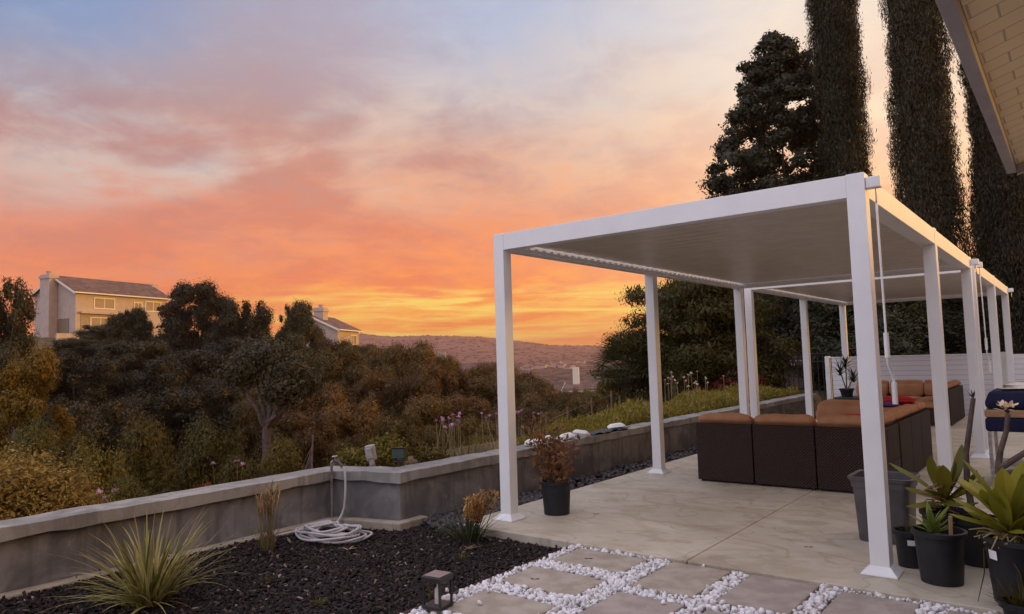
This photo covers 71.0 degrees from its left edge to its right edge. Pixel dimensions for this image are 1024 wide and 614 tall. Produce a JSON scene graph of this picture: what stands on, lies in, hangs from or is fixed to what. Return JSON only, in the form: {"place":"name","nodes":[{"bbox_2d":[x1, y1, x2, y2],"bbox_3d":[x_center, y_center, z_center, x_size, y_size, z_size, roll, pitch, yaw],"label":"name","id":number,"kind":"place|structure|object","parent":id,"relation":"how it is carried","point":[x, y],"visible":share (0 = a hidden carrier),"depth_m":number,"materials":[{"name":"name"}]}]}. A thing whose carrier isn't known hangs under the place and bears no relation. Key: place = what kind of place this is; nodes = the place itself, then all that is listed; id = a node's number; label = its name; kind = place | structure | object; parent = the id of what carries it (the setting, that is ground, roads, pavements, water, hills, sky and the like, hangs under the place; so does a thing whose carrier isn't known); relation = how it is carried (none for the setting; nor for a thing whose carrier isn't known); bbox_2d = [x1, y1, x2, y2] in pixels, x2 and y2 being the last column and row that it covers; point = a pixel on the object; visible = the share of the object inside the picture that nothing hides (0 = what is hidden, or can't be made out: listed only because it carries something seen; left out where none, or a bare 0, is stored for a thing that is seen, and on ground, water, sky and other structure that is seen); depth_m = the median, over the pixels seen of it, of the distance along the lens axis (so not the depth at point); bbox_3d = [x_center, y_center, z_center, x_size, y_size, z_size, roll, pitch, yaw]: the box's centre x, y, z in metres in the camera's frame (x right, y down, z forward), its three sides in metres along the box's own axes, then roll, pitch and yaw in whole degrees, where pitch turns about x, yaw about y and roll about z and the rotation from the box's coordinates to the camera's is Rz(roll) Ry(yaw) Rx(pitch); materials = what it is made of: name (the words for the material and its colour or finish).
{"place":"outdoors","nodes":[
{"label":"outdoors","id":0,"kind":"place"},
{"bbox_2d":[0,335,833,466],"bbox_3d":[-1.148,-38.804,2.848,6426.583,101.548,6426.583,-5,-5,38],"label":"ground","id":1,"kind":"structure","parent":0,"point":[489,347],"depth_m":1526.03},
{"bbox_2d":[0,275,49,435],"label":"oak tree","id":2,"kind":"object","parent":1,"relation":"on","point":[14,337],"visible":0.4,"depth_m":45.75,"materials":[{"name":"green plant"}]},
{"bbox_2d":[0,405,57,471],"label":"scrub bush","id":3,"kind":"object","parent":1,"relation":"on","point":[37,435],"visible":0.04,"depth_m":19.80,"materials":[{"name":"green plant"}]},
{"bbox_2d":[0,343,76,462],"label":"golden tree","id":4,"kind":"object","parent":1,"relation":"on","point":[31,384],"visible":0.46,"depth_m":25.73,"materials":[{"name":"yellow plant"}]},
{"bbox_2d":[0,432,121,520],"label":"golden bush","id":5,"kind":"object","parent":1,"relation":"on","point":[25,490],"visible":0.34,"depth_m":9.21,"materials":[{"name":"yellow plant"}]},
{"bbox_2d":[39,423,95,475],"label":"scrub bush","id":6,"kind":"object","parent":1,"relation":"on","point":[70,446],"visible":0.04,"depth_m":18.89,"materials":[{"name":"green plant"}]},
{"bbox_2d":[16,347,136,443],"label":"oak tree","id":7,"kind":"object","parent":1,"relation":"on","point":[99,381],"visible":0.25,"depth_m":47.36,"materials":[{"name":"green plant"}]},
{"bbox_2d":[50,323,107,355],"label":"oak tree","id":8,"kind":"object","parent":1,"relation":"on","point":[94,334],"visible":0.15,"depth_m":72.35,"materials":[{"name":"green plant"}]},
{"bbox_2d":[47,337,111,362],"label":"oak tree","id":9,"kind":"object","parent":1,"relation":"on","point":[83,347],"visible":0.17,"depth_m":64.98,"materials":[{"name":"green plant"}]},
{"bbox_2d":[31,271,170,337],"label":"ridge house","id":10,"kind":"structure","parent":1,"relation":"on","point":[65,304],"depth_m":94.38,"materials":[{"name":"paint"}]},
{"bbox_2d":[63,433,141,501],"bbox_3d":[-9.633,6.243,16.683,2.092,6.584,2.423,0,-4,-18],"label":"olive bush","id":11,"kind":"object","parent":1,"relation":"on","point":[105,469],"visible":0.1,"depth_m":16.74,"materials":[{"name":"green plant"}]},
{"bbox_2d":[66,395,147,465],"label":"oak tree","id":12,"kind":"object","parent":1,"relation":"on","point":[94,424],"visible":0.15,"depth_m":35.37,"materials":[{"name":"green plant"}]},
{"bbox_2d":[99,304,154,372],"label":"oak tree","id":13,"kind":"object","parent":1,"relation":"on","point":[122,328],"visible":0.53,"depth_m":63.13,"materials":[{"name":"green plant"}]},
{"bbox_2d":[103,465,154,502],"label":"olive bush","id":14,"kind":"object","parent":1,"relation":"on","point":[128,490],"visible":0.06,"depth_m":11.01,"materials":[{"name":"green plant"}]},
{"bbox_2d":[88,334,180,395],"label":"oak tree","id":15,"kind":"object","parent":1,"relation":"on","point":[136,354],"visible":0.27,"depth_m":53.45,"materials":[{"name":"green plant"}]},
{"bbox_2d":[112,405,180,495],"bbox_3d":[-15.356,8.668,29.655,3.768,9.300,4.078,0,-4,-21],"label":"scrub bush","id":16,"kind":"object","parent":1,"relation":"on","point":[142,446],"visible":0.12,"depth_m":29.12,"materials":[{"name":"green plant"}]},
{"bbox_2d":[144,435,178,495],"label":"young tree","id":17,"kind":"object","parent":1,"relation":"on","point":[166,459],"visible":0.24,"depth_m":23.84,"materials":[{"name":"green plant"}]},
{"bbox_2d":[103,381,223,476],"bbox_3d":[-19.034,8.990,39.772,7.015,9.766,7.114,-1,-4,-3],"label":"oak tree","id":18,"kind":"object","parent":1,"relation":"on","point":[183,402],"visible":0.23,"depth_m":38.79,"materials":[{"name":"green plant"}]},
{"bbox_2d":[125,346,231,433],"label":"oak tree","id":19,"kind":"object","parent":1,"relation":"on","point":[161,373],"visible":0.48,"depth_m":50.07,"materials":[{"name":"green plant"}]},
{"bbox_2d":[152,277,238,353],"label":"oak tree","id":20,"kind":"object","parent":1,"relation":"on","point":[207,300],"visible":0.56,"depth_m":64.20,"materials":[{"name":"green plant"}]},
{"bbox_2d":[155,411,255,494],"bbox_3d":[-10.607,7.433,25.853,4.176,7.535,3.859,-3,-4,14],"label":"round bush","id":21,"kind":"object","parent":1,"relation":"on","point":[206,448],"visible":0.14,"depth_m":25.31,"materials":[{"name":"green plant"}]},
{"bbox_2d":[155,376,258,456],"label":"oak tree","id":22,"kind":"object","parent":1,"relation":"on","point":[219,396],"visible":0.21,"depth_m":40.44,"materials":[{"name":"green plant"}]},
{"bbox_2d":[196,334,255,390],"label":"oak tree","id":23,"kind":"object","parent":1,"relation":"on","point":[226,344],"visible":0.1,"depth_m":53.91,"materials":[{"name":"green plant"}]},
{"bbox_2d":[203,298,277,350],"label":"oak tree","id":24,"kind":"object","parent":1,"relation":"on","point":[245,324],"visible":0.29,"depth_m":63.00,"materials":[{"name":"green plant"}]},
{"bbox_2d":[211,447,274,484],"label":"round bush","id":25,"kind":"object","parent":1,"relation":"on","point":[228,474],"visible":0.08,"depth_m":17.73,"materials":[{"name":"green plant"}]},
{"bbox_2d":[222,397,286,473],"bbox_3d":[-13.403,9.352,37.815,4.064,9.739,3.990,-5,-5,38],"label":"bush","id":26,"kind":"object","parent":1,"relation":"on","point":[248,427],"visible":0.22,"depth_m":36.88,"materials":[{"name":"green plant"}]},
{"bbox_2d":[212,334,327,458],"bbox_3d":[-9.233,3.483,27.128,4.361,5.185,4.167,-2,-4,4],"label":"bare limbed tree","id":27,"kind":"object","parent":1,"relation":"on","point":[290,380],"visible":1,"depth_m":26.58,"materials":[{"name":"green plant"}]},
{"bbox_2d":[0,525,561,613],"bbox_3d":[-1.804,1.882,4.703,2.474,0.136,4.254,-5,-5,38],"label":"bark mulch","id":28,"kind":"object","parent":1,"relation":"on","point":[383,551],"visible":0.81,"depth_m":5.09,"materials":[{"name":"black gravel"}]},
{"bbox_2d":[45,503,249,613],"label":"flax plant","id":29,"kind":"object","parent":28,"relation":"on","point":[149,584],"visible":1,"depth_m":4.57,"materials":[{"name":"green plant"}]},
{"bbox_2d":[244,480,282,550],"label":"dry grass clump","id":30,"kind":"object","parent":28,"relation":"on","point":[271,501],"visible":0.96,"depth_m":5.78,"materials":[{"name":"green plant"}]},
{"bbox_2d":[276,466,372,543],"bbox_3d":[-1.574,1.726,6.253,0.761,0.554,0.687,-5,-5,38],"label":"garden hose","id":31,"kind":"object","parent":28,"relation":"on","point":[312,532],"visible":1,"depth_m":6.09,"materials":[{"name":"white rubber"}]},
{"bbox_2d":[424,486,503,542],"bbox_3d":[-0.398,1.740,6.004,0.745,0.453,0.732,0,-5,-24],"label":"ochre flower clump","id":32,"kind":"object","parent":28,"relation":"on","point":[475,511],"visible":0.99,"depth_m":5.98,"materials":[{"name":"plant"}]},
{"bbox_2d":[257,431,305,476],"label":"scrub bush","id":33,"kind":"object","parent":1,"relation":"on","point":[285,457],"visible":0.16,"depth_m":22.50,"materials":[{"name":"green plant"}]},
{"bbox_2d":[273,298,325,350],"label":"oak tree","id":34,"kind":"object","parent":1,"relation":"on","point":[299,318],"visible":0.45,"depth_m":68.48,"materials":[{"name":"green plant"}]},
{"bbox_2d":[257,406,343,474],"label":"oak tree","id":35,"kind":"object","parent":1,"relation":"on","point":[302,430],"visible":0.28,"depth_m":32.49,"materials":[{"name":"green plant"}]},
{"bbox_2d":[281,378,352,461],"bbox_3d":[-10.760,8.907,39.864,5.228,9.814,5.133,-6,-6,44],"label":"oak tree","id":36,"kind":"object","parent":1,"relation":"on","point":[333,396],"visible":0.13,"depth_m":38.94,"materials":[{"name":"green plant"}]},
{"bbox_2d":[304,305,362,346],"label":"distant house","id":37,"kind":"structure","parent":1,"relation":"on","point":[335,328],"depth_m":101.94,"materials":[{"name":"paint"}]},
{"bbox_2d":[307,342,368,399],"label":"oak tree","id":38,"kind":"object","parent":1,"relation":"on","point":[329,365],"visible":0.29,"depth_m":54.65,"materials":[{"name":"green plant"}]},
{"bbox_2d":[318,398,384,445],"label":"bush","id":39,"kind":"object","parent":1,"relation":"on","point":[349,422],"visible":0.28,"depth_m":35.07,"materials":[{"name":"green plant"}]},
{"bbox_2d":[335,359,397,400],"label":"oak tree","id":40,"kind":"object","parent":1,"relation":"on","point":[353,375],"visible":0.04,"depth_m":49.38,"materials":[{"name":"green plant"}]},
{"bbox_2d":[327,432,412,466],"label":"shrub","id":41,"kind":"object","parent":1,"relation":"on","point":[353,456],"visible":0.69,"depth_m":7.32,"materials":[{"name":"green plant"}]},
{"bbox_2d":[343,367,403,445],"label":"oak tree","id":42,"kind":"object","parent":1,"relation":"on","point":[370,388],"visible":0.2,"depth_m":45.99,"materials":[{"name":"green plant"}]},
{"bbox_2d":[371,405,430,455],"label":"bush","id":43,"kind":"object","parent":1,"relation":"on","point":[407,428],"visible":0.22,"depth_m":32.30,"materials":[{"name":"green plant"}]},
{"bbox_2d":[373,338,440,381],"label":"oak tree","id":44,"kind":"object","parent":1,"relation":"on","point":[402,358],"visible":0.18,"depth_m":56.32,"materials":[{"name":"green plant"}]},
{"bbox_2d":[0,393,816,598],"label":"retaining wall","id":45,"kind":"structure","parent":1,"relation":"on","point":[401,498],"depth_m":6.45,"materials":[{"name":"grey paint"}]},
{"bbox_2d":[376,369,440,422],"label":"oak tree","id":46,"kind":"object","parent":1,"relation":"on","point":[401,389],"visible":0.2,"depth_m":44.98,"materials":[{"name":"green plant"}]},
{"bbox_2d":[407,443,456,462],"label":"shrub","id":47,"kind":"object","parent":1,"relation":"on","point":[427,454],"visible":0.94,"depth_m":7.64,"materials":[{"name":"green plant"}]},
{"bbox_2d":[403,390,463,434],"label":"oak tree","id":48,"kind":"object","parent":1,"relation":"on","point":[431,409],"visible":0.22,"depth_m":37.18,"materials":[{"name":"green plant"}]},
{"bbox_2d":[407,359,464,401],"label":"oak tree","id":49,"kind":"object","parent":1,"relation":"on","point":[445,379],"visible":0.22,"depth_m":54.23,"materials":[{"name":"green plant"}]},
{"bbox_2d":[417,421,466,449],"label":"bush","id":50,"kind":"object","parent":1,"relation":"on","point":[430,437],"visible":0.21,"depth_m":27.67,"materials":[{"name":"green plant"}]},
{"bbox_2d":[443,392,493,436],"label":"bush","id":51,"kind":"object","parent":1,"relation":"on","point":[471,406],"visible":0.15,"depth_m":40.97,"materials":[{"name":"green plant"}]},
{"bbox_2d":[459,414,498,443],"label":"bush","id":52,"kind":"object","parent":1,"relation":"on","point":[468,425],"visible":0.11,"depth_m":29.57,"materials":[{"name":"green plant"}]},
{"bbox_2d":[463,375,519,413],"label":"oak tree","id":53,"kind":"object","parent":1,"relation":"on","point":[487,390],"visible":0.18,"depth_m":54.22,"materials":[{"name":"green plant"}]},
{"bbox_2d":[359,333,635,392],"bbox_3d":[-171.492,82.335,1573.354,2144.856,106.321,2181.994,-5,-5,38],"label":"hill scrub","id":54,"kind":"object","parent":1,"relation":"on","point":[559,377],"visible":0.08,"depth_m":1043.05,"materials":[{"name":"brown plant"}]},
{"bbox_2d":[517,385,562,413],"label":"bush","id":55,"kind":"object","parent":1,"relation":"on","point":[527,401],"visible":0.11,"depth_m":44.44,"materials":[{"name":"green plant"}]},
{"bbox_2d":[565,389,607,417],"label":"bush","id":56,"kind":"object","parent":1,"relation":"on","point":[584,410],"visible":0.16,"depth_m":35.41,"materials":[{"name":"green plant"}]},
{"bbox_2d":[583,328,668,400],"bbox_3d":[3.282,2.490,19.964,2.888,3.904,2.907,-5,-5,38],"label":"oak tree","id":57,"kind":"object","parent":1,"relation":"on","point":[619,356],"visible":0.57,"depth_m":19.64,"materials":[{"name":"green plant"}]},
{"bbox_2d":[516,380,799,444],"bbox_3d":[2.872,1.962,13.441,2.061,0.832,10.339,-5,-5,38],"label":"ground cover","id":58,"kind":"object","parent":1,"relation":"on","point":[629,412],"visible":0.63,"depth_m":12.07,"materials":[{"name":"green plant"}]},
{"bbox_2d":[587,279,774,409],"bbox_3d":[5.403,2.454,22.800,6.094,7.274,5.550,-6,-6,44],"label":"pepper tree","id":59,"kind":"object","parent":1,"relation":"on","point":[635,296],"visible":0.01,"depth_m":22.33,"materials":[{"name":"green plant"}]},
{"bbox_2d":[597,280,810,406],"bbox_3d":[5.205,1.734,20.056,5.264,5.540,5.672,2,-6,-40],"label":"pepper tree","id":60,"kind":"object","parent":1,"relation":"on","point":[688,317],"visible":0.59,"depth_m":18.74,"materials":[{"name":"green plant"}]},
{"bbox_2d":[696,29,872,385],"bbox_3d":[9.623,-1.653,25.407,8.617,16.656,8.252,-4,-5,31],"label":"broadleaf tree","id":61,"kind":"object","parent":1,"relation":"on","point":[776,77],"visible":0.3,"depth_m":24.62,"materials":[{"name":"green plant"}]},
{"bbox_2d":[801,0,877,179],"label":"cypress tree","id":62,"kind":"object","parent":1,"relation":"on","point":[838,72],"visible":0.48,"depth_m":23.31,"materials":[{"name":"green plant"}]},
{"bbox_2d":[789,300,928,390],"bbox_3d":[9.899,1.433,19.897,4.178,5.135,4.473,-1,-4,-3],"label":"dark tree","id":63,"kind":"object","parent":1,"relation":"on","point":[904,325],"visible":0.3,"depth_m":19.04,"materials":[{"name":"green plant"}]},
{"bbox_2d":[825,352,1023,415],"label":"white fence","id":64,"kind":"object","parent":1,"relation":"on","point":[911,367],"visible":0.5,"depth_m":15.56,"materials":[{"name":"paint"}]},
{"bbox_2d":[877,0,975,354],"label":"cypress tree","id":65,"kind":"object","parent":1,"relation":"on","point":[923,166],"visible":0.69,"depth_m":20.87,"materials":[{"name":"green plant"}]},
{"bbox_2d":[914,297,1004,355],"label":"dark tree","id":66,"kind":"object","parent":1,"relation":"on","point":[954,330],"visible":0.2,"depth_m":19.62,"materials":[{"name":"green plant"}]},
{"bbox_2d":[951,53,1023,353],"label":"cypress tree","id":67,"kind":"object","parent":1,"relation":"on","point":[996,212],"visible":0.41,"depth_m":19.25,"materials":[{"name":"green plant"}]},
{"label":"rock bed","id":68,"kind":"structure","parent":1,"relation":"on","visible":0},
{"bbox_2d":[420,446,696,532],"bbox_3d":[2.855,2.187,10.882,0.655,0.113,11.493,-5,-5,38],"label":"river rock","id":69,"kind":"object","parent":68,"relation":"on","point":[582,480],"visible":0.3,"depth_m":8.37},
{"bbox_2d":[0,0,975,345],"label":"sky","id":70,"kind":"structure","parent":0,"point":[363,161],"materials":[{"name":"orange"}]},
{"bbox_2d":[400,543,998,613],"bbox_3d":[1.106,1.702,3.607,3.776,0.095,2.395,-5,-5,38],"label":"white gravel","id":71,"kind":"structure","parent":0,"point":[820,599],"depth_m":4.41,"materials":[{"name":"white gravel"}]},
{"bbox_2d":[421,570,453,611],"bbox_3d":[-0.442,1.683,4.268,0.138,0.191,0.138,-4,-5,30],"label":"lantern","id":72,"kind":"object","parent":71,"relation":"on","point":[437,590],"visible":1,"depth_m":4.23,"materials":[{"name":"brown metal"}]},
{"bbox_2d":[442,590,555,613],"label":"stepping paver","id":73,"kind":"object","parent":71,"relation":"on","point":[493,602],"visible":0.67,"depth_m":4.26,"materials":[{"name":"beige concrete"}]},
{"bbox_2d":[503,566,605,595],"bbox_3d":[0.268,1.826,4.720,0.590,0.061,0.390,-5,-5,38],"label":"stepping paver","id":74,"kind":"object","parent":71,"relation":"on","point":[552,581],"visible":0.56,"depth_m":4.70,"materials":[{"name":"beige concrete"}]},
{"bbox_2d":[552,548,646,578],"bbox_3d":[0.628,1.848,5.169,0.580,0.061,0.380,-5,-5,38],"label":"stepping paver","id":75,"kind":"object","parent":71,"relation":"on","point":[611,563],"visible":0.55,"depth_m":5.14,"materials":[{"name":"beige concrete"}]},
{"bbox_2d":[578,592,683,613],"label":"stepping paver","id":76,"kind":"object","parent":71,"relation":"on","point":[621,603],"visible":0.91,"depth_m":4.18,"materials":[{"name":"beige concrete"}]},
{"bbox_2d":[631,562,730,599],"bbox_3d":[1.111,1.798,4.685,0.420,0.061,0.615,-5,-5,38],"label":"stepping paver","id":77,"kind":"object","parent":71,"relation":"on","point":[678,579],"visible":0.63,"depth_m":4.65,"materials":[{"name":"beige concrete"}]},
{"bbox_2d":[716,575,818,613],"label":"stepping paver","id":78,"kind":"object","parent":71,"relation":"on","point":[774,595],"visible":0.7,"depth_m":4.32,"materials":[{"name":"beige concrete"}]},
{"bbox_2d":[821,591,919,613],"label":"stepping paver","id":79,"kind":"object","parent":71,"relation":"on","point":[842,602],"visible":0.83,"depth_m":4.07,"materials":[{"name":"beige concrete"}]},
{"bbox_2d":[985,572,1023,613],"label":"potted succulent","id":80,"kind":"object","parent":71,"relation":"on","point":[1010,604],"visible":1,"depth_m":3.74,"materials":[{"name":"green plant"}]},
{"bbox_2d":[457,416,1023,613],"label":"patio","id":81,"kind":"structure","parent":0,"point":[681,512],"depth_m":6.02,"materials":[{"name":"concrete"}]},
{"bbox_2d":[519,414,582,515],"bbox_3d":[0.393,1.452,6.671,0.477,0.935,0.729,-5,-5,38],"label":"potted shrub","id":82,"kind":"object","parent":81,"relation":"on","point":[555,486],"visible":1,"depth_m":6.62,"materials":[{"name":"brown plant"}]},
{"bbox_2d":[696,413,754,484],"bbox_3d":[2.571,1.586,8.274,0.664,0.772,0.678,-5,-5,38],"label":"sofa module","id":83,"kind":"object","parent":81,"relation":"on","point":[725,450],"visible":0.76,"depth_m":8.00,"materials":[{"name":"wicker"}]},
{"bbox_2d":[493,172,989,579],"bbox_3d":[2.993,0.628,7.964,3.321,2.611,6.138,-5,-5,38],"label":"pergola","id":84,"kind":"object","parent":81,"relation":"on","point":[861,230],"visible":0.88,"depth_m":6.58,"materials":[{"name":"white metal"}]},
{"bbox_2d":[752,413,817,489],"bbox_3d":[3.085,1.541,7.872,0.663,0.774,0.680,-5,-5,38],"label":"sofa module","id":85,"kind":"object","parent":81,"relation":"on","point":[784,446],"visible":0.79,"depth_m":7.60,"materials":[{"name":"wicker"}]},
{"bbox_2d":[816,399,860,420],"bbox_3d":[4.312,1.619,9.441,0.673,0.776,0.681,-5,-5,38],"label":"sofa module","id":86,"kind":"object","parent":81,"relation":"on","point":[833,407],"visible":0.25,"depth_m":9.60,"materials":[{"name":"fabric"}]},
{"bbox_2d":[815,412,900,491],"bbox_3d":[3.597,1.491,7.472,0.677,0.784,0.680,-5,-5,38],"label":"sofa module","id":87,"kind":"object","parent":81,"relation":"on","point":[839,448],"visible":0.57,"depth_m":7.28,"materials":[{"name":"wicker"}]},
{"bbox_2d":[744,262,1014,453],"bbox_3d":[6.937,0.879,12.970,3.321,2.611,6.138,-5,-5,38],"label":"pergola","id":88,"kind":"object","parent":81,"relation":"on","point":[903,288],"visible":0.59,"depth_m":12.28,"materials":[{"name":"white metal"}]},
{"bbox_2d":[847,469,919,544],"bbox_3d":[2.838,1.516,5.450,0.445,0.484,0.415,-5,-5,38],"label":"storage tub","id":89,"kind":"object","parent":81,"relation":"on","point":[901,497],"visible":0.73,"depth_m":5.34,"materials":[{"name":"grey plastic"}]},
{"bbox_2d":[886,407,913,471],"bbox_3d":[4.020,1.521,8.010,0.687,0.778,0.654,-5,-5,38],"label":"sofa module","id":90,"kind":"object","parent":81,"relation":"on","point":[905,443],"visible":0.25,"depth_m":7.78,"materials":[{"name":"wicker"}]},
{"bbox_2d":[891,519,918,568],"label":"potted seedling","id":91,"kind":"object","parent":81,"relation":"on","point":[906,548],"visible":0.64,"depth_m":4.71,"materials":[{"name":"black plastic"}]},
{"bbox_2d":[889,380,925,399],"bbox_3d":[8.151,1.904,14.868,0.658,0.774,0.688,-5,-5,38],"label":"sofa module","id":92,"kind":"object","parent":81,"relation":"on","point":[913,389],"visible":0.45,"depth_m":14.92,"materials":[{"name":"fabric"}]},
{"bbox_2d":[883,401,932,466],"bbox_3d":[4.830,1.571,9.035,0.683,0.781,0.673,-5,-5,38],"label":"sofa module","id":93,"kind":"object","parent":81,"relation":"on","point":[926,432],"visible":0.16,"depth_m":8.81,"materials":[{"name":"wicker"}]},
{"bbox_2d":[898,404,923,472],"bbox_3d":[4.428,1.547,8.520,0.678,0.777,0.663,-5,-5,38],"label":"sofa module","id":94,"kind":"object","parent":81,"relation":"on","point":[916,431],"visible":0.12,"depth_m":8.28,"materials":[{"name":"wicker"}]},
{"bbox_2d":[890,444,983,527],"bbox_3d":[2.926,1.328,4.851,0.510,0.766,0.452,-2,-4,0],"label":"potted strap plant","id":95,"kind":"object","parent":81,"relation":"on","point":[944,479],"visible":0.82,"depth_m":4.87,"materials":[{"name":"green plant"}]},
{"bbox_2d":[909,502,967,586],"bbox_3d":[2.635,1.457,4.435,0.320,0.465,0.308,-5,-5,38],"label":"potted bromeliad","id":96,"kind":"object","parent":81,"relation":"on","point":[940,549],"visible":1,"depth_m":4.34,"materials":[{"name":"black plastic"}]},
{"bbox_2d":[952,390,996,568],"bbox_3d":[3.093,1.127,4.804,0.324,1.149,0.324,-5,-5,38],"label":"potted frangipani","id":97,"kind":"object","parent":81,"relation":"on","point":[974,546],"visible":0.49,"depth_m":4.71,"materials":[{"name":"black plastic"}]},
{"bbox_2d":[935,0,1023,174],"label":"house","id":98,"kind":"structure","parent":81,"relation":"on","point":[987,37],"depth_m":2.71,"materials":[{"name":"beige wood"}]},
{"bbox_2d":[948,460,1023,602],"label":"potted agave","id":99,"kind":"object","parent":81,"relation":"on","point":[1002,536],"visible":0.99,"depth_m":4.00,"materials":[{"name":"green plant"}]},
{"bbox_2d":[984,408,1023,486],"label":"cushion cart","id":100,"kind":"object","parent":81,"relation":"on","point":[994,420],"visible":0.79,"depth_m":7.33,"materials":[{"name":"metal"}]},
{"bbox_2d":[985,388,1023,409],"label":"cushion","id":101,"kind":"object","parent":100,"relation":"on","point":[994,396],"visible":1,"depth_m":7.33,"materials":[{"name":"blue fabric"}]},
{"bbox_2d":[993,400,1023,474],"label":"potted frangipani","id":102,"kind":"object","parent":81,"relation":"on","point":[999,464],"visible":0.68,"depth_m":4.67,"materials":[{"name":"brown plant"}]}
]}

